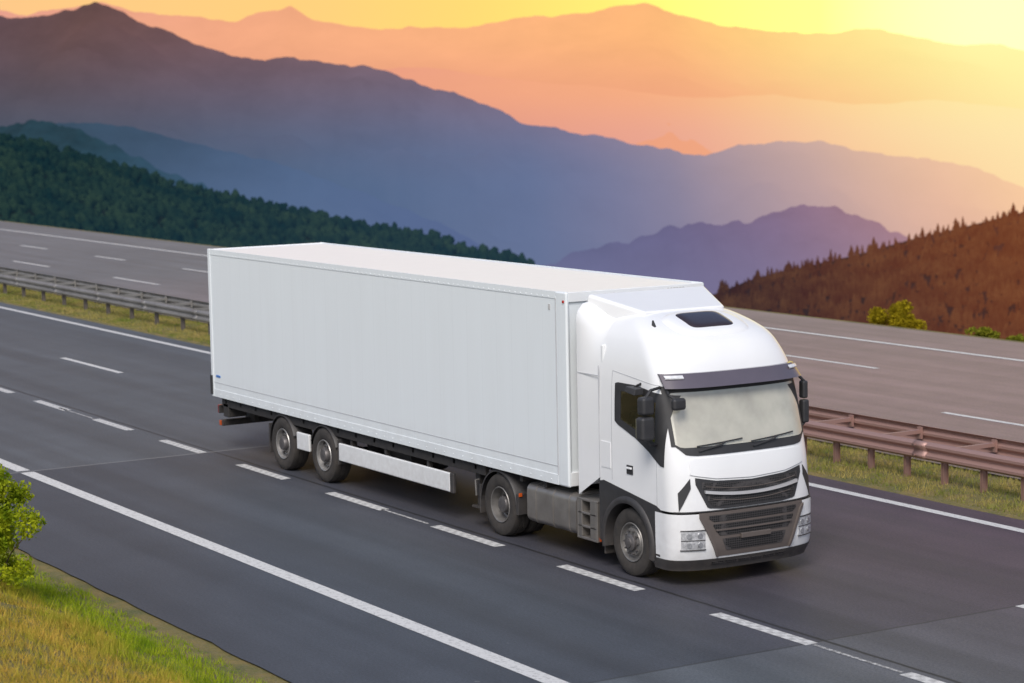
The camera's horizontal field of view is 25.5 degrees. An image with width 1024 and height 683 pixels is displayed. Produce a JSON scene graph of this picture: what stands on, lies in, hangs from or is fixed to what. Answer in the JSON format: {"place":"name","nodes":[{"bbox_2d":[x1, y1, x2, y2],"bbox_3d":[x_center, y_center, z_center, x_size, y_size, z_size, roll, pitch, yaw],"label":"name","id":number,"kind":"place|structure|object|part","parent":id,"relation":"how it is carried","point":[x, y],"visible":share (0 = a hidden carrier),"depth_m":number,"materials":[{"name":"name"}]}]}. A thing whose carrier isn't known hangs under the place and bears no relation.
{"place":"outdoors","nodes":[
{"label":"outdoors","id":0,"kind":"place"},
{"bbox_2d":[0,120,207,189],"bbox_3d":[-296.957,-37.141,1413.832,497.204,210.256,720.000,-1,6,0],"label":"teal hill","id":1,"kind":"structure","parent":0,"point":[80,140],"depth_m":1479.36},
{"bbox_2d":[0,554,264,682],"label":"bank grass","id":2,"kind":"structure","parent":0,"point":[102,644],"depth_m":27.04,"materials":[{"name":"green plant"}]},
{"bbox_2d":[0,147,477,254],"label":"hill","id":3,"kind":"structure","parent":0,"point":[160,219],"depth_m":733.40,"materials":[{"name":"green plant"}]},
{"bbox_2d":[0,132,534,264],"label":"forest","id":4,"kind":"object","parent":3,"relation":"on","point":[55,198],"visible":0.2,"depth_m":753.58,"materials":[{"name":"green plant"}]},
{"bbox_2d":[56,123,479,249],"bbox_3d":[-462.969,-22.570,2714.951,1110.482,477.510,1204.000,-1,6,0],"label":"blue spur","id":5,"kind":"structure","parent":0,"point":[230,172],"depth_m":2747.04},
{"bbox_2d":[0,302,1023,682],"bbox_3d":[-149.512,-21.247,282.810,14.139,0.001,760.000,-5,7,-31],"label":"road","id":6,"kind":"structure","parent":0,"point":[920,592],"depth_m":33.41,"materials":[{"name":"grey asphalt"}]},
{"bbox_2d":[207,242,703,508],"bbox_3d":[-1.513,0.617,40.117,2.582,4.015,13.290,-5,7,-31],"label":"semi trailer","id":7,"kind":"object","parent":6,"relation":"on","point":[421,368],"visible":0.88,"depth_m":38.47,"materials":[{"name":"metal"}]},
{"bbox_2d":[0,388,944,682],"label":"dashed road markings","id":8,"kind":"object","parent":6,"relation":"on","point":[722,616],"visible":1,"depth_m":33.47,"materials":[{"name":"paint"}]},
{"bbox_2d":[61,408,901,672],"bbox_3d":[-0.881,3.052,36.211,0.055,0.001,36.700,-5,7,-31],"label":"worn road marking","id":9,"kind":"object","parent":6,"relation":"on","point":[814,645],"visible":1,"depth_m":28.18,"materials":[{"name":"paint"}]},
{"bbox_2d":[0,229,1023,682],"bbox_3d":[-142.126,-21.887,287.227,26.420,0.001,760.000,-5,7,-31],"label":"road markings","id":10,"kind":"object","parent":6,"relation":"on","point":[432,633],"visible":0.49,"depth_m":35.89,"materials":[{"name":"paint"}]},
{"bbox_2d":[479,286,810,575],"bbox_3d":[1.755,1.182,34.533,2.985,3.990,6.170,-5,7,-31],"label":"tractor unit","id":11,"kind":"object","parent":6,"relation":"on","point":[693,416],"visible":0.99,"depth_m":32.46,"materials":[{"name":"white metal"}]},
{"bbox_3d":[1.370,1.644,33.012,0.009,0.380,0.240,-5,7,-31],"label":"locker door","id":12,"kind":"part","parent":11,"relation":"part of","materials":[{"name":"white metal"}]},
{"bbox_2d":[621,391,655,442],"bbox_3d":[1.795,1.062,32.244,0.027,0.670,0.871,-5,7,-31],"label":"side window","id":13,"kind":"structure","parent":11,"relation":"in","point":[629,414],"depth_m":32.39,"materials":[{"name":"black glass"}]},
{"bbox_2d":[614,382,679,467],"bbox_3d":[1.931,1.163,32.303,0.317,1.091,1.229,-5,7,-31],"label":"window frame","id":14,"kind":"structure","parent":11,"relation":"in","point":[658,453],"depth_m":31.85,"materials":[{"name":"black plastic"}]},
{"bbox_2d":[752,382,803,434],"bbox_3d":[3.808,1.001,33.425,0.317,1.091,1.229,-5,7,-31],"label":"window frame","id":15,"kind":"structure","parent":11,"relation":"in","point":[791,385],"depth_m":32.89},
{"bbox_2d":[0,2,1023,264],"bbox_3d":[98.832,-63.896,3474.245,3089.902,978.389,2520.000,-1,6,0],"label":"blue mountain","id":16,"kind":"structure","parent":0,"point":[488,176],"depth_m":3729.17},
{"bbox_2d":[0,2,1023,155],"bbox_3d":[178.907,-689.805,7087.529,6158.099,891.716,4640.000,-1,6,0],"label":"mountains","id":17,"kind":"structure","parent":0,"point":[646,48],"depth_m":7489.30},
{"bbox_2d":[0,221,1023,478],"bbox_3d":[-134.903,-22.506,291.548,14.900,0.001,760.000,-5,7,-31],"label":"road","id":18,"kind":"structure","parent":0,"point":[924,387],"depth_m":59.66,"materials":[{"name":"grey asphalt"}]},
{"bbox_2d":[0,221,1023,682],"bbox_3d":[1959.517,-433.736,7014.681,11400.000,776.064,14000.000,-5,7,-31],"label":"ground","id":19,"kind":"structure","parent":0,"point":[212,651],"depth_m":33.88,"materials":[{"name":"green plant"}]},
{"bbox_2d":[0,463,46,590],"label":"bush","id":20,"kind":"object","parent":19,"relation":"on","point":[9,518],"visible":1,"depth_m":30.12,"materials":[{"name":"green plant"}]},
{"bbox_2d":[0,267,1023,500],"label":"guardrail","id":21,"kind":"object","parent":19,"relation":"on","point":[984,455],"visible":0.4,"depth_m":41.91,"materials":[{"name":"metal"}]},
{"bbox_2d":[867,300,926,329],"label":"bush","id":22,"kind":"object","parent":19,"relation":"on","point":[899,315],"visible":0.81,"depth_m":84.98,"materials":[{"name":"green plant"}]},
{"bbox_2d":[964,325,1000,338],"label":"bush","id":23,"kind":"object","parent":19,"relation":"on","point":[983,331],"visible":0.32,"depth_m":80.32,"materials":[{"name":"green plant"}]},
{"bbox_2d":[1002,333,1023,341],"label":"bush","id":24,"kind":"object","parent":19,"relation":"on","point":[1019,337],"visible":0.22,"depth_m":78.34,"materials":[{"name":"green plant"}]},
{"bbox_2d":[0,0,1023,50],"label":"sky","id":25,"kind":"structure","parent":0,"point":[956,22],"materials":[{"name":"yellow"}]},
{"bbox_2d":[379,67,1023,186],"bbox_3d":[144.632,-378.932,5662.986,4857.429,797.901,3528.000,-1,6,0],"label":"hazy mountains","id":26,"kind":"structure","parent":0,"point":[988,138],"depth_m":6058.22,"materials":[{"name":"orange"}]},
{"bbox_2d":[543,204,907,294],"bbox_3d":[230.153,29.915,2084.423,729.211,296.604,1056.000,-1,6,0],"label":"purple hill","id":27,"kind":"structure","parent":0,"point":[711,256],"depth_m":2134.49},
{"bbox_2d":[713,212,1023,332],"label":"hill","id":28,"kind":"structure","parent":0,"point":[949,308],"depth_m":828.17,"materials":[{"name":"brown plant"}]},
{"bbox_2d":[717,288,721,299],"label":"pine tree","id":29,"kind":"object","parent":28,"relation":"on","point":[719,294],"visible":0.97,"depth_m":893.32,"materials":[{"name":"brown plant"}]},
{"bbox_2d":[717,279,725,292],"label":"pine tree","id":30,"kind":"object","parent":28,"relation":"on","point":[722,285],"visible":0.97,"depth_m":900.23,"materials":[{"name":"brown plant"}]},
{"bbox_2d":[732,281,739,292],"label":"pine tree","id":31,"kind":"object","parent":28,"relation":"on","point":[737,285],"visible":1,"depth_m":893.80,"materials":[{"name":"brown plant"}]},
{"bbox_2d":[756,270,760,281],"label":"pine tree","id":32,"kind":"object","parent":28,"relation":"on","point":[758,274],"visible":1,"depth_m":897.40,"materials":[{"name":"brown plant"}]},
{"bbox_2d":[827,249,833,261],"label":"pine tree","id":33,"kind":"object","parent":28,"relation":"on","point":[831,257],"visible":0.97,"depth_m":900.63,"materials":[{"name":"brown plant"}]},
{"bbox_2d":[847,246,853,258],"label":"pine tree","id":34,"kind":"object","parent":28,"relation":"on","point":[851,251],"visible":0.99,"depth_m":898.28,"materials":[{"name":"brown plant"}]},
{"bbox_2d":[853,245,860,258],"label":"pine tree","id":35,"kind":"object","parent":28,"relation":"on","point":[856,252],"visible":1,"depth_m":896.03,"materials":[{"name":"brown plant"}]},
{"bbox_2d":[713,212,1023,338],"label":"forest","id":36,"kind":"object","parent":28,"relation":"on","point":[843,285],"visible":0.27,"depth_m":830.84,"materials":[{"name":"brown plant"}]},
{"bbox_2d":[893,237,896,250],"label":"pine tree","id":37,"kind":"object","parent":28,"relation":"on","point":[895,244],"visible":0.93,"depth_m":892.51,"materials":[{"name":"brown plant"}]},
{"bbox_2d":[920,227,925,240],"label":"pine tree","id":38,"kind":"object","parent":28,"relation":"on","point":[922,234],"visible":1,"depth_m":896.11,"materials":[{"name":"brown plant"}]},
{"bbox_2d":[935,224,940,234],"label":"pine tree","id":39,"kind":"object","parent":28,"relation":"on","point":[937,232],"visible":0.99,"depth_m":899.16,"materials":[{"name":"brown plant"}]},
{"bbox_2d":[951,225,956,237],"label":"pine tree","id":40,"kind":"object","parent":28,"relation":"on","point":[953,231],"visible":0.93,"depth_m":890.82,"materials":[{"name":"brown plant"}]},
{"bbox_2d":[960,217,965,228],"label":"pine tree","id":41,"kind":"object","parent":28,"relation":"on","point":[963,225],"visible":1,"depth_m":898.45,"materials":[{"name":"brown plant"}]}
]}

